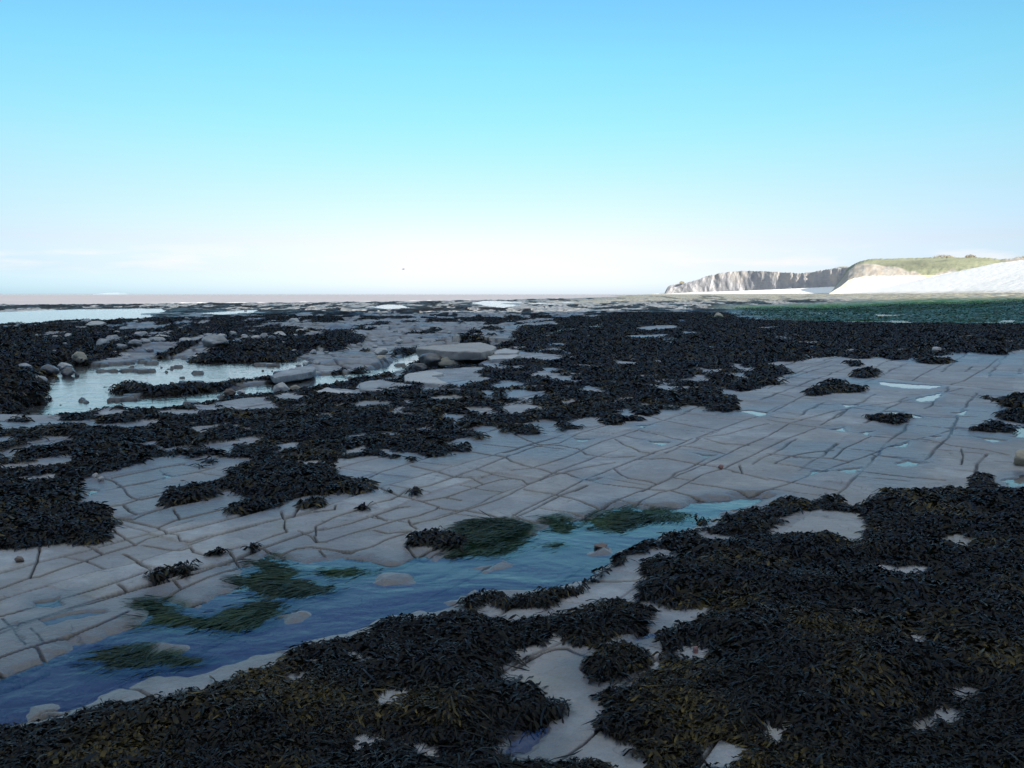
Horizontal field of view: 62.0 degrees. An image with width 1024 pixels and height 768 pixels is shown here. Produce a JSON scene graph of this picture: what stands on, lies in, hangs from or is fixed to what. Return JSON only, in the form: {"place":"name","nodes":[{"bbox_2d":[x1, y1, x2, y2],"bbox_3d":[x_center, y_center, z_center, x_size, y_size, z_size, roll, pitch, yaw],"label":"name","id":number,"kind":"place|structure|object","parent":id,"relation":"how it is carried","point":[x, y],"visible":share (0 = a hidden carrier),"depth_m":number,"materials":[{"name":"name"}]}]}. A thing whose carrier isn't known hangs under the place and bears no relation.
{"place":"outdoors","nodes":[
{"label":"outdoors","id":0,"kind":"place"},
{"bbox_2d":[35,599,61,607],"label":"pool water","id":1,"kind":"structure","parent":0,"point":[53,604],"depth_m":4.45,"materials":[{"name":"blue liquid"}]},
{"bbox_2d":[42,612,104,625],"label":"pool water","id":2,"kind":"structure","parent":0,"point":[64,618],"depth_m":4.27,"materials":[{"name":"blue liquid"}]},
{"bbox_2d":[0,308,171,323],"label":"pool water","id":3,"kind":"structure","parent":0,"point":[29,316],"depth_m":83.10,"materials":[{"name":"blue liquid"}]},
{"bbox_2d":[93,292,132,294],"bbox_3d":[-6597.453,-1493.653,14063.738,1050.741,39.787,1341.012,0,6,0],"label":"island","id":4,"kind":"structure","parent":0,"point":[116,293],"depth_m":13721.82,"materials":[{"name":"white"}]},
{"bbox_2d":[20,352,418,414],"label":"pool water","id":5,"kind":"structure","parent":0,"point":[90,384],"depth_m":19.63,"materials":[{"name":"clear liquid"}]},
{"bbox_2d":[57,362,71,369],"bbox_3d":[-11.654,-0.451,22.227,0.296,0.228,0.305,5,8,39],"label":"boulder","id":6,"kind":"object","parent":5,"relation":"in","point":[61,366],"visible":0.63,"depth_m":22.12,"materials":[{"name":"stone"}]},
{"bbox_2d":[223,388,235,394],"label":"boulder","id":7,"kind":"object","parent":5,"relation":"on","point":[231,391],"visible":0.92,"depth_m":16.53,"materials":[{"name":"grey stone"}]},
{"bbox_2d":[237,390,244,394],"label":"boulder","id":8,"kind":"object","parent":5,"relation":"on","point":[239,392],"visible":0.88,"depth_m":16.63,"materials":[{"name":"stone"}]},
{"bbox_2d":[194,310,257,314],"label":"pool water","id":9,"kind":"structure","parent":0,"point":[234,312],"depth_m":92.28,"materials":[{"name":"white liquid"}]},
{"bbox_2d":[0,294,643,304],"bbox_3d":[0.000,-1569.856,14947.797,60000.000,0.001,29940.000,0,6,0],"label":"sea","id":10,"kind":"structure","parent":0,"point":[24,299],"depth_m":663.23,"materials":[{"name":"liquid"}]},
{"bbox_2d":[199,300,434,302],"bbox_3d":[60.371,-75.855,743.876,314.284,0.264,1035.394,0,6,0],"label":"surf","id":11,"kind":"structure","parent":10,"relation":"on","point":[357,301],"depth_m":252.83,"materials":[{"name":"white liquid"}]},
{"bbox_2d":[0,496,767,726],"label":"channel water","id":12,"kind":"structure","parent":0,"point":[357,603],"depth_m":4.52,"materials":[{"name":"blue liquid"}]},
{"bbox_2d":[63,642,209,681],"bbox_3d":[-1.689,1.235,3.782,0.698,0.065,0.463,3,7,24],"label":"green algae","id":13,"kind":"object","parent":12,"relation":"on","point":[138,655],"visible":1,"depth_m":3.83,"materials":[{"name":"plant"}]},
{"bbox_2d":[119,595,299,637],"bbox_3d":[-1.579,1.164,4.311,0.979,0.110,0.664,0,6,0],"label":"green algae","id":14,"kind":"object","parent":12,"relation":"on","point":[236,614],"visible":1,"depth_m":4.32,"materials":[{"name":"plant"}]},
{"bbox_2d":[219,549,335,603],"bbox_3d":[-1.392,1.126,4.864,0.633,0.141,0.973,-5,8,-42],"label":"green algae","id":15,"kind":"object","parent":12,"relation":"on","point":[271,574],"visible":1,"depth_m":4.82,"materials":[{"name":"plant"}]},
{"bbox_2d":[310,567,382,582],"bbox_3d":[-1.000,1.110,5.020,0.408,0.015,0.416,4,7,33],"label":"green algae","id":16,"kind":"object","parent":12,"relation":"on","point":[335,571],"visible":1,"depth_m":5.01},
{"bbox_2d":[437,509,539,562],"bbox_3d":[-0.145,0.999,5.680,0.740,0.187,1.027,0,6,0],"label":"green algae","id":17,"kind":"object","parent":12,"relation":"on","point":[480,531],"visible":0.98,"depth_m":5.69,"materials":[{"name":"plant"}]},
{"bbox_2d":[525,512,581,534],"bbox_3d":[0.353,0.993,6.015,0.416,0.066,0.515,-2,6,-16],"label":"green algae","id":18,"kind":"object","parent":12,"relation":"on","point":[564,527],"visible":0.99,"depth_m":6.06,"materials":[{"name":"plant"}]},
{"bbox_2d":[538,542,569,552],"bbox_3d":[0.266,1.056,5.549,0.336,0.010,0.270,-3,7,-29],"label":"green algae","id":19,"kind":"object","parent":12,"relation":"on","point":[554,544],"visible":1,"depth_m":5.56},
{"bbox_2d":[577,504,694,534],"bbox_3d":[0.886,0.983,6.223,1.070,0.087,0.660,-3,7,-29],"label":"green algae","id":20,"kind":"object","parent":12,"relation":"on","point":[618,519],"visible":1,"depth_m":6.20,"materials":[{"name":"plant"}]},
{"bbox_2d":[684,513,711,525],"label":"seaweed clump","id":21,"kind":"object","parent":12,"relation":"on","point":[702,522],"visible":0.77,"depth_m":6.10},
{"bbox_2d":[371,305,409,308],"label":"pool water","id":22,"kind":"structure","parent":0,"point":[390,306],"depth_m":127.50,"materials":[{"name":"white liquid"}]},
{"bbox_2d":[473,301,522,307],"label":"pool water","id":23,"kind":"structure","parent":0,"point":[500,304],"depth_m":183.55,"materials":[{"name":"white liquid"}]},
{"bbox_2d":[0,260,1023,767],"bbox_3d":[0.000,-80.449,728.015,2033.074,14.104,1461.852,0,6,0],"label":"rock platform","id":24,"kind":"object","parent":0,"point":[790,442],"visible":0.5,"depth_m":7.64,"materials":[{"name":"stone"}]},
{"bbox_2d":[14,556,23,561],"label":"boulder","id":25,"kind":"object","parent":24,"relation":"on","point":[19,559],"visible":1,"depth_m":5.10,"materials":[{"name":"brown stone"}]},
{"bbox_2d":[19,363,32,368],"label":"boulder","id":26,"kind":"object","parent":24,"relation":"on","point":[24,364],"visible":0.38,"depth_m":20.90,"materials":[{"name":"stone"}]},
{"bbox_2d":[40,364,59,374],"bbox_3d":[-11.123,-0.332,20.484,0.434,0.288,0.309,0,6,0],"label":"boulder","id":27,"kind":"object","parent":24,"relation":"on","point":[48,369],"visible":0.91,"depth_m":20.38,"materials":[{"name":"stone"}]},
{"bbox_2d":[61,367,74,375],"bbox_3d":[-10.685,-0.281,20.500,0.325,0.267,0.288,-2,6,-21],"label":"boulder","id":28,"kind":"object","parent":24,"relation":"on","point":[68,371],"visible":0.97,"depth_m":20.41,"materials":[{"name":"stone"}]},
{"bbox_2d":[71,351,86,362],"bbox_3d":[-11.997,-0.736,23.637,0.399,0.350,0.443,-4,7,-33],"label":"boulder","id":29,"kind":"object","parent":24,"relation":"on","point":[77,356],"visible":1,"depth_m":23.49,"materials":[{"name":"grey stone"}]},
{"bbox_2d":[88,490,98,495],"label":"pool water","id":30,"kind":"structure","parent":24,"relation":"on","point":[92,491],"depth_m":7.00,"materials":[{"name":"blue liquid"}]},
{"bbox_2d":[86,321,105,326],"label":"boulder","id":31,"kind":"object","parent":24,"relation":"on","point":[94,323],"visible":0.7,"depth_m":49.30,"materials":[{"name":"stone"}]},
{"bbox_2d":[96,338,109,346],"bbox_3d":[-13.534,-1.352,28.158,0.444,0.310,0.342,0,6,0],"label":"boulder","id":32,"kind":"object","parent":24,"relation":"on","point":[100,341],"visible":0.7,"depth_m":28.06,"materials":[{"name":"stone"}]},
{"bbox_2d":[106,335,118,341],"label":"boulder","id":33,"kind":"object","parent":24,"relation":"on","point":[111,337],"visible":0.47,"depth_m":28.98,"materials":[{"name":"stone"}]},
{"bbox_2d":[117,344,127,349],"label":"boulder","id":34,"kind":"object","parent":24,"relation":"on","point":[120,346],"visible":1,"depth_m":26.91,"materials":[{"name":"stone"}]},
{"bbox_2d":[127,339,141,346],"bbox_3d":[-12.466,-1.330,28.138,0.454,0.280,0.429,3,7,30],"label":"boulder","id":35,"kind":"object","parent":24,"relation":"on","point":[135,342],"visible":0.89,"depth_m":28.01,"materials":[{"name":"stone"}]},
{"bbox_2d":[134,331,147,336],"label":"boulder","id":36,"kind":"object","parent":24,"relation":"on","point":[142,333],"visible":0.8,"depth_m":34.75,"materials":[{"name":"stone"}]},
{"bbox_2d":[140,338,150,342],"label":"boulder","id":37,"kind":"object","parent":24,"relation":"on","point":[144,340],"visible":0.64,"depth_m":29.00,"materials":[{"name":"stone"}]},
{"bbox_2d":[148,337,165,340],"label":"boulder","id":38,"kind":"object","parent":24,"relation":"on","point":[158,338],"visible":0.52,"depth_m":32.70,"materials":[{"name":"stone"}]},
{"bbox_2d":[143,558,201,585],"bbox_3d":[-1.934,1.093,4.909,0.255,0.107,0.388,5,8,39],"label":"seaweed clump","id":39,"kind":"object","parent":24,"relation":"on","point":[158,574],"visible":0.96,"depth_m":4.88,"materials":[{"name":"plant"}]},
{"bbox_2d":[179,337,190,341],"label":"boulder","id":40,"kind":"object","parent":24,"relation":"on","point":[183,339],"visible":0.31,"depth_m":33.03,"materials":[{"name":"stone"}]},
{"bbox_2d":[0,473,378,551],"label":"wrack bed","id":41,"kind":"object","parent":24,"relation":"on","point":[59,505],"visible":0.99,"depth_m":6.42,"materials":[{"name":"plant"}]},
{"bbox_2d":[201,335,228,346],"bbox_3d":[-10.038,-1.447,28.910,0.911,0.454,0.717,0,6,0],"label":"boulder","id":42,"kind":"object","parent":24,"relation":"on","point":[211,340],"visible":0.81,"depth_m":28.68,"materials":[{"name":"stone"}]},
{"bbox_2d":[204,546,232,556],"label":"seaweed clump","id":43,"kind":"object","parent":24,"relation":"on","point":[219,550],"visible":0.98,"depth_m":5.25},
{"bbox_2d":[0,344,486,414],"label":"wrack bed","id":44,"kind":"object","parent":24,"relation":"on","point":[30,381],"visible":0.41,"depth_m":19.74,"materials":[{"name":"plant"}]},
{"bbox_2d":[411,363,427,370],"bbox_3d":[-2.279,-0.402,20.955,0.408,0.243,0.305,0,6,0],"label":"rubble block","id":45,"kind":"object","parent":44,"relation":"on","point":[420,366],"depth_m":20.85,"materials":[{"name":"stone"}]},
{"bbox_2d":[241,542,263,554],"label":"seaweed clump","id":46,"kind":"object","parent":24,"relation":"on","point":[254,545],"visible":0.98,"depth_m":5.37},
{"bbox_2d":[273,331,285,335],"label":"boulder","id":47,"kind":"object","parent":24,"relation":"on","point":[281,333],"visible":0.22,"depth_m":36.34,"materials":[{"name":"stone"}]},
{"bbox_2d":[273,382,289,392],"bbox_3d":[-4.525,0.108,16.697,0.321,0.299,0.289,0,6,0],"label":"boulder","id":48,"kind":"object","parent":24,"relation":"on","point":[282,386],"visible":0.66,"depth_m":16.61,"materials":[{"name":"stone"}]},
{"bbox_2d":[270,366,315,383],"bbox_3d":[-4.938,-0.217,19.543,0.749,0.207,2.716,0,6,0],"label":"rock slab","id":49,"kind":"object","parent":24,"relation":"on","point":[299,373],"visible":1,"depth_m":19.11,"materials":[{"name":"stone"}]},
{"bbox_2d":[289,318,299,322],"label":"boulder","id":50,"kind":"object","parent":24,"relation":"on","point":[294,320],"visible":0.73,"depth_m":54.39,"materials":[{"name":"stone"}]},
{"bbox_2d":[290,385,299,389],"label":"boulder","id":51,"kind":"object","parent":24,"relation":"on","point":[293,387],"visible":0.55,"depth_m":16.71,"materials":[{"name":"grey stone"}]},
{"bbox_2d":[292,496,331,508],"bbox_3d":[-1.516,0.906,6.536,0.278,0.100,0.450,0,6,0],"label":"seaweed clump","id":52,"kind":"object","parent":24,"relation":"on","point":[317,501],"visible":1,"depth_m":6.46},
{"bbox_2d":[312,360,319,364],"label":"boulder","id":53,"kind":"object","parent":24,"relation":"on","point":[316,362],"visible":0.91,"depth_m":22.30,"materials":[{"name":"stone"}]},
{"bbox_2d":[0,597,660,767],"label":"wrack bed","id":54,"kind":"object","parent":24,"relation":"on","point":[142,710],"visible":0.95,"depth_m":3.18,"materials":[{"name":"plant"}]},
{"bbox_2d":[317,387,352,395],"bbox_3d":[-2.998,0.182,13.808,0.965,0.145,0.750,5,8,41],"label":"rock slab","id":55,"kind":"object","parent":24,"relation":"on","point":[327,389],"visible":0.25,"depth_m":13.93,"materials":[{"name":"stone"}]},
{"bbox_2d":[353,501,375,510],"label":"seaweed clump","id":56,"kind":"object","parent":24,"relation":"on","point":[361,506],"visible":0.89,"depth_m":6.36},
{"bbox_2d":[0,387,742,549],"bbox_3d":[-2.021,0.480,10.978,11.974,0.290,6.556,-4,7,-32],"label":"wrack bed","id":57,"kind":"object","parent":24,"relation":"on","point":[295,427],"visible":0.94,"depth_m":10.02,"materials":[{"name":"plant"}]},
{"bbox_2d":[374,348,387,354],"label":"boulder","id":58,"kind":"object","parent":24,"relation":"on","point":[380,351],"visible":0.94,"depth_m":26.86,"materials":[{"name":"stone"}]},
{"bbox_2d":[0,311,767,351],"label":"wrack bed","id":59,"kind":"object","parent":24,"relation":"on","point":[581,321],"visible":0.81,"depth_m":42.44,"materials":[{"name":"plant"}]},
{"bbox_2d":[359,380,411,391],"bbox_3d":[-2.325,0.120,14.669,1.159,0.254,1.221,5,8,37],"label":"rock slab","id":60,"kind":"object","parent":24,"relation":"on","point":[372,385],"visible":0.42,"depth_m":14.57,"materials":[{"name":"stone"}]},
{"bbox_2d":[404,456,421,460],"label":"seaweed clump","id":61,"kind":"object","parent":24,"relation":"on","point":[411,458],"visible":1,"depth_m":8.22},
{"bbox_2d":[405,486,423,496],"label":"seaweed clump","id":62,"kind":"object","parent":24,"relation":"on","point":[415,489],"visible":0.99,"depth_m":6.85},
{"bbox_2d":[404,371,447,386],"bbox_3d":[-1.628,-0.026,15.934,0.770,0.250,2.479,-1,6,-7],"label":"rock slab","id":63,"kind":"object","parent":24,"relation":"on","point":[428,378],"visible":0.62,"depth_m":15.76,"materials":[{"name":"stone"}]},
{"bbox_2d":[418,353,441,366],"bbox_3d":[-2.010,-0.559,21.358,0.702,0.459,0.701,0,6,0],"label":"rubble block","id":64,"kind":"object","parent":24,"relation":"on","point":[430,359],"depth_m":21.12,"materials":[{"name":"stone"}]},
{"bbox_2d":[404,525,473,551],"bbox_3d":[-0.487,1.024,5.607,0.489,0.113,0.493,0,6,0],"label":"seaweed clump","id":65,"kind":"object","parent":24,"relation":"on","point":[441,537],"visible":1,"depth_m":5.53,"materials":[{"name":"plant"}]},
{"bbox_2d":[437,357,464,367],"bbox_3d":[-1.504,-0.518,21.226,0.715,0.419,0.489,2,6,16],"label":"rubble block","id":66,"kind":"object","parent":24,"relation":"on","point":[445,361],"depth_m":21.04,"materials":[{"name":"grey stone"}]},
{"bbox_2d":[463,360,481,364],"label":"rubble block","id":67,"kind":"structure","parent":24,"relation":"on","point":[473,362],"depth_m":21.55,"materials":[{"name":"brown stone"}]},
{"bbox_2d":[487,354,520,362],"bbox_3d":[-0.209,-0.634,20.980,0.747,0.177,2.215,1,6,11],"label":"rock slab","id":68,"kind":"object","parent":24,"relation":"on","point":[493,358],"visible":0.66,"depth_m":20.40,"materials":[{"name":"stone"}]},
{"bbox_2d":[493,348,519,354],"bbox_3d":[-0.159,-0.812,22.127,0.714,0.133,1.731,0,6,0],"label":"rock slab","id":69,"kind":"object","parent":24,"relation":"on","point":[505,351],"visible":0.69,"depth_m":21.74,"materials":[{"name":"stone"}]},
{"bbox_2d":[449,581,590,612],"bbox_3d":[0.062,1.151,4.491,0.798,0.112,0.363,-1,6,-13],"label":"seaweed clump","id":70,"kind":"object","parent":24,"relation":"on","point":[549,594],"visible":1,"depth_m":4.48,"materials":[{"name":"plant"}]},
{"bbox_2d":[506,720,548,755],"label":"pool water","id":71,"kind":"structure","parent":24,"relation":"on","point":[523,741],"depth_m":3.10,"materials":[{"name":"blue liquid"}]},
{"bbox_2d":[594,542,606,548],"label":"boulder","id":72,"kind":"object","parent":24,"relation":"on","point":[599,545],"visible":0.98,"depth_m":5.49,"materials":[{"name":"grey stone"}]},
{"bbox_2d":[574,596,658,614],"bbox_3d":[0.530,1.147,4.392,0.448,0.083,0.292,0,6,0],"label":"wrack bed","id":73,"kind":"object","parent":24,"relation":"on","point":[613,601],"visible":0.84,"depth_m":4.36,"materials":[{"name":"plant"}]},
{"bbox_2d":[580,637,653,685],"bbox_3d":[0.457,1.214,3.717,0.361,0.090,0.463,0,6,0],"label":"seaweed clump","id":74,"kind":"object","parent":24,"relation":"on","point":[613,654],"visible":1,"depth_m":3.68,"materials":[{"name":"plant"}]},
{"bbox_2d":[266,336,1023,393],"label":"wrack bed","id":75,"kind":"object","parent":24,"relation":"on","point":[682,358],"visible":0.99,"depth_m":20.40,"materials":[{"name":"plant"}]},
{"bbox_2d":[636,630,661,640],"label":"pool water","id":76,"kind":"structure","parent":24,"relation":"in","point":[640,636],"depth_m":4.04,"materials":[{"name":"blue liquid"}]},
{"bbox_2d":[693,646,697,652],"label":"boulder","id":77,"kind":"object","parent":24,"relation":"on","point":[695,649],"visible":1,"depth_m":3.80,"materials":[{"name":"red stone"}]},
{"bbox_2d":[714,313,722,317],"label":"boulder","id":78,"kind":"object","parent":24,"relation":"on","point":[718,315],"visible":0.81,"depth_m":58.06,"materials":[{"name":"grey stone"}]},
{"bbox_2d":[739,411,767,415],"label":"pool water","id":79,"kind":"structure","parent":24,"relation":"on","point":[757,413],"depth_m":11.63,"materials":[{"name":"blue liquid"}]},
{"bbox_2d":[520,319,1023,345],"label":"wrack bed","id":80,"kind":"object","parent":24,"relation":"on","point":[883,332],"visible":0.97,"depth_m":34.95,"materials":[{"name":"plant"}]},
{"bbox_2d":[583,486,1023,647],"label":"wrack bed","id":81,"kind":"object","parent":24,"relation":"on","point":[942,576],"visible":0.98,"depth_m":4.89,"materials":[{"name":"plant"}]},
{"bbox_2d":[583,507,1023,767],"bbox_3d":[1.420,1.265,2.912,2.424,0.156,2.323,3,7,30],"label":"wrack bed","id":82,"kind":"object","parent":24,"relation":"on","point":[987,753],"visible":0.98,"depth_m":3.29,"materials":[{"name":"plant"}]},
{"bbox_2d":[800,378,869,395],"bbox_3d":[5.558,0.045,14.509,1.008,0.186,2.768,3,7,26],"label":"seaweed clump","id":83,"kind":"object","parent":24,"relation":"on","point":[829,385],"visible":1,"depth_m":14.18,"materials":[{"name":"plant"}]},
{"bbox_2d":[838,468,861,472],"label":"pool water","id":84,"kind":"structure","parent":24,"relation":"on","point":[850,470],"depth_m":7.83,"materials":[{"name":"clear liquid"}]},
{"bbox_2d":[840,359,864,365],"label":"seaweed clump","id":85,"kind":"object","parent":24,"relation":"on","point":[854,362],"visible":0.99,"depth_m":19.44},
{"bbox_2d":[847,365,883,377],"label":"seaweed clump","id":86,"kind":"object","parent":24,"relation":"on","point":[866,372],"visible":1,"depth_m":16.82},
{"bbox_2d":[734,299,1023,323],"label":"green algae","id":87,"kind":"object","parent":24,"relation":"on","point":[891,309],"visible":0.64,"depth_m":74.15,"materials":[{"name":"plant"}]},
{"bbox_2d":[861,412,914,424],"bbox_3d":[4.818,0.446,10.951,0.613,0.144,0.921,4,7,36],"label":"seaweed clump","id":88,"kind":"object","parent":24,"relation":"on","point":[893,418],"visible":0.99,"depth_m":10.89,"materials":[{"name":"plant"}]},
{"bbox_2d":[911,356,957,364],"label":"seaweed clump","id":89,"kind":"object","parent":24,"relation":"on","point":[933,360],"visible":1,"depth_m":20.09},
{"bbox_2d":[931,347,940,352],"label":"boulder","id":90,"kind":"object","parent":24,"relation":"on","point":[935,349],"visible":0.73,"depth_m":23.25,"materials":[{"name":"stone"}]},
{"bbox_2d":[929,471,1023,492],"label":"wrack bed","id":91,"kind":"object","parent":24,"relation":"on","point":[981,480],"visible":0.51,"depth_m":7.07,"materials":[{"name":"plant"}]},
{"bbox_2d":[977,395,992,399],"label":"seaweed clump","id":92,"kind":"object","parent":24,"relation":"on","point":[987,397],"visible":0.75,"depth_m":13.16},
{"bbox_2d":[968,419,1021,432],"bbox_3d":[5.841,0.497,10.263,0.535,0.086,1.088,5,8,40],"label":"seaweed clump","id":93,"kind":"object","parent":24,"relation":"on","point":[992,425],"visible":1,"depth_m":10.10,"materials":[{"name":"plant"}]},
{"bbox_2d":[990,392,1023,407],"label":"seaweed clump","id":94,"kind":"object","parent":24,"relation":"on","point":[1014,400],"visible":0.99,"depth_m":12.58,"materials":[{"name":"plant"}]},
{"bbox_2d":[991,407,1023,423],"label":"seaweed clump","id":95,"kind":"object","parent":24,"relation":"on","point":[1015,414],"visible":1,"depth_m":11.04,"materials":[{"name":"plant"}]},
{"bbox_2d":[1002,474,1023,486],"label":"pool water","id":96,"kind":"structure","parent":24,"relation":"on","point":[1019,481],"depth_m":7.37,"materials":[{"name":"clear liquid"}]},
{"bbox_2d":[1013,449,1023,465],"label":"boulder","id":97,"kind":"object","parent":24,"relation":"on","point":[1019,458],"visible":0.98,"depth_m":7.95,"materials":[{"name":"grey stone"}]},
{"bbox_2d":[0,0,1023,293],"label":"sky","id":98,"kind":"structure","parent":0,"point":[147,146],"materials":[{"name":"blue"}]},
{"bbox_2d":[651,442,666,445],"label":"pool water","id":99,"kind":"structure","parent":0,"point":[661,443],"depth_m":9.25,"materials":[{"name":"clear liquid"}]},
{"bbox_2d":[665,267,846,293],"bbox_3d":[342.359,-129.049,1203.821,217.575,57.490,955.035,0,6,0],"label":"headland","id":100,"kind":"structure","parent":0,"point":[746,280],"depth_m":1051.43,"materials":[{"name":"stone"}]},
{"bbox_2d":[547,312,1023,333],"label":"stream water","id":101,"kind":"structure","parent":0,"point":[900,321],"depth_m":52.78,"materials":[{"name":"blue liquid"}]},
{"bbox_2d":[895,461,918,465],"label":"pool water","id":102,"kind":"structure","parent":0,"point":[907,463],"depth_m":8.11,"materials":[{"name":"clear liquid"}]},
{"bbox_2d":[880,382,940,388],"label":"pool water","id":103,"kind":"structure","parent":0,"point":[901,385],"depth_m":15.14,"materials":[{"name":"clear liquid"}]},
{"bbox_2d":[829,257,1023,293],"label":"hill","id":104,"kind":"structure","parent":0,"point":[866,274],"depth_m":385.15,"materials":[{"name":"stone"}]},
{"bbox_2d":[933,254,954,257],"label":"building","id":105,"kind":"structure","parent":104,"relation":"on","point":[944,255],"depth_m":462.70,"materials":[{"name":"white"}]},
{"bbox_2d":[915,394,940,401],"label":"pool water","id":106,"kind":"structure","parent":0,"point":[929,398],"depth_m":13.25,"materials":[{"name":"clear liquid"}]},
{"bbox_2d":[981,438,1002,441],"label":"pool water","id":107,"kind":"structure","parent":0,"point":[992,440],"depth_m":9.44,"materials":[{"name":"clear liquid"}]},
{"bbox_2d":[1011,427,1023,436],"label":"pool water","id":108,"kind":"structure","parent":0,"point":[1020,433],"depth_m":9.99,"materials":[{"name":"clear liquid"}]},
{"bbox_3d":[-0.775,-0.722,23.278,0.347,0.231,0.249,0,6,0],"label":"rubble block","id":109,"kind":"object","parent":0,"visible":0},
{"bbox_2d":[416,342,495,360],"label":"ledge slab","id":110,"kind":"structure","parent":109,"relation":"on","point":[471,351],"depth_m":21.36,"materials":[{"name":"beige stone"}]}
]}

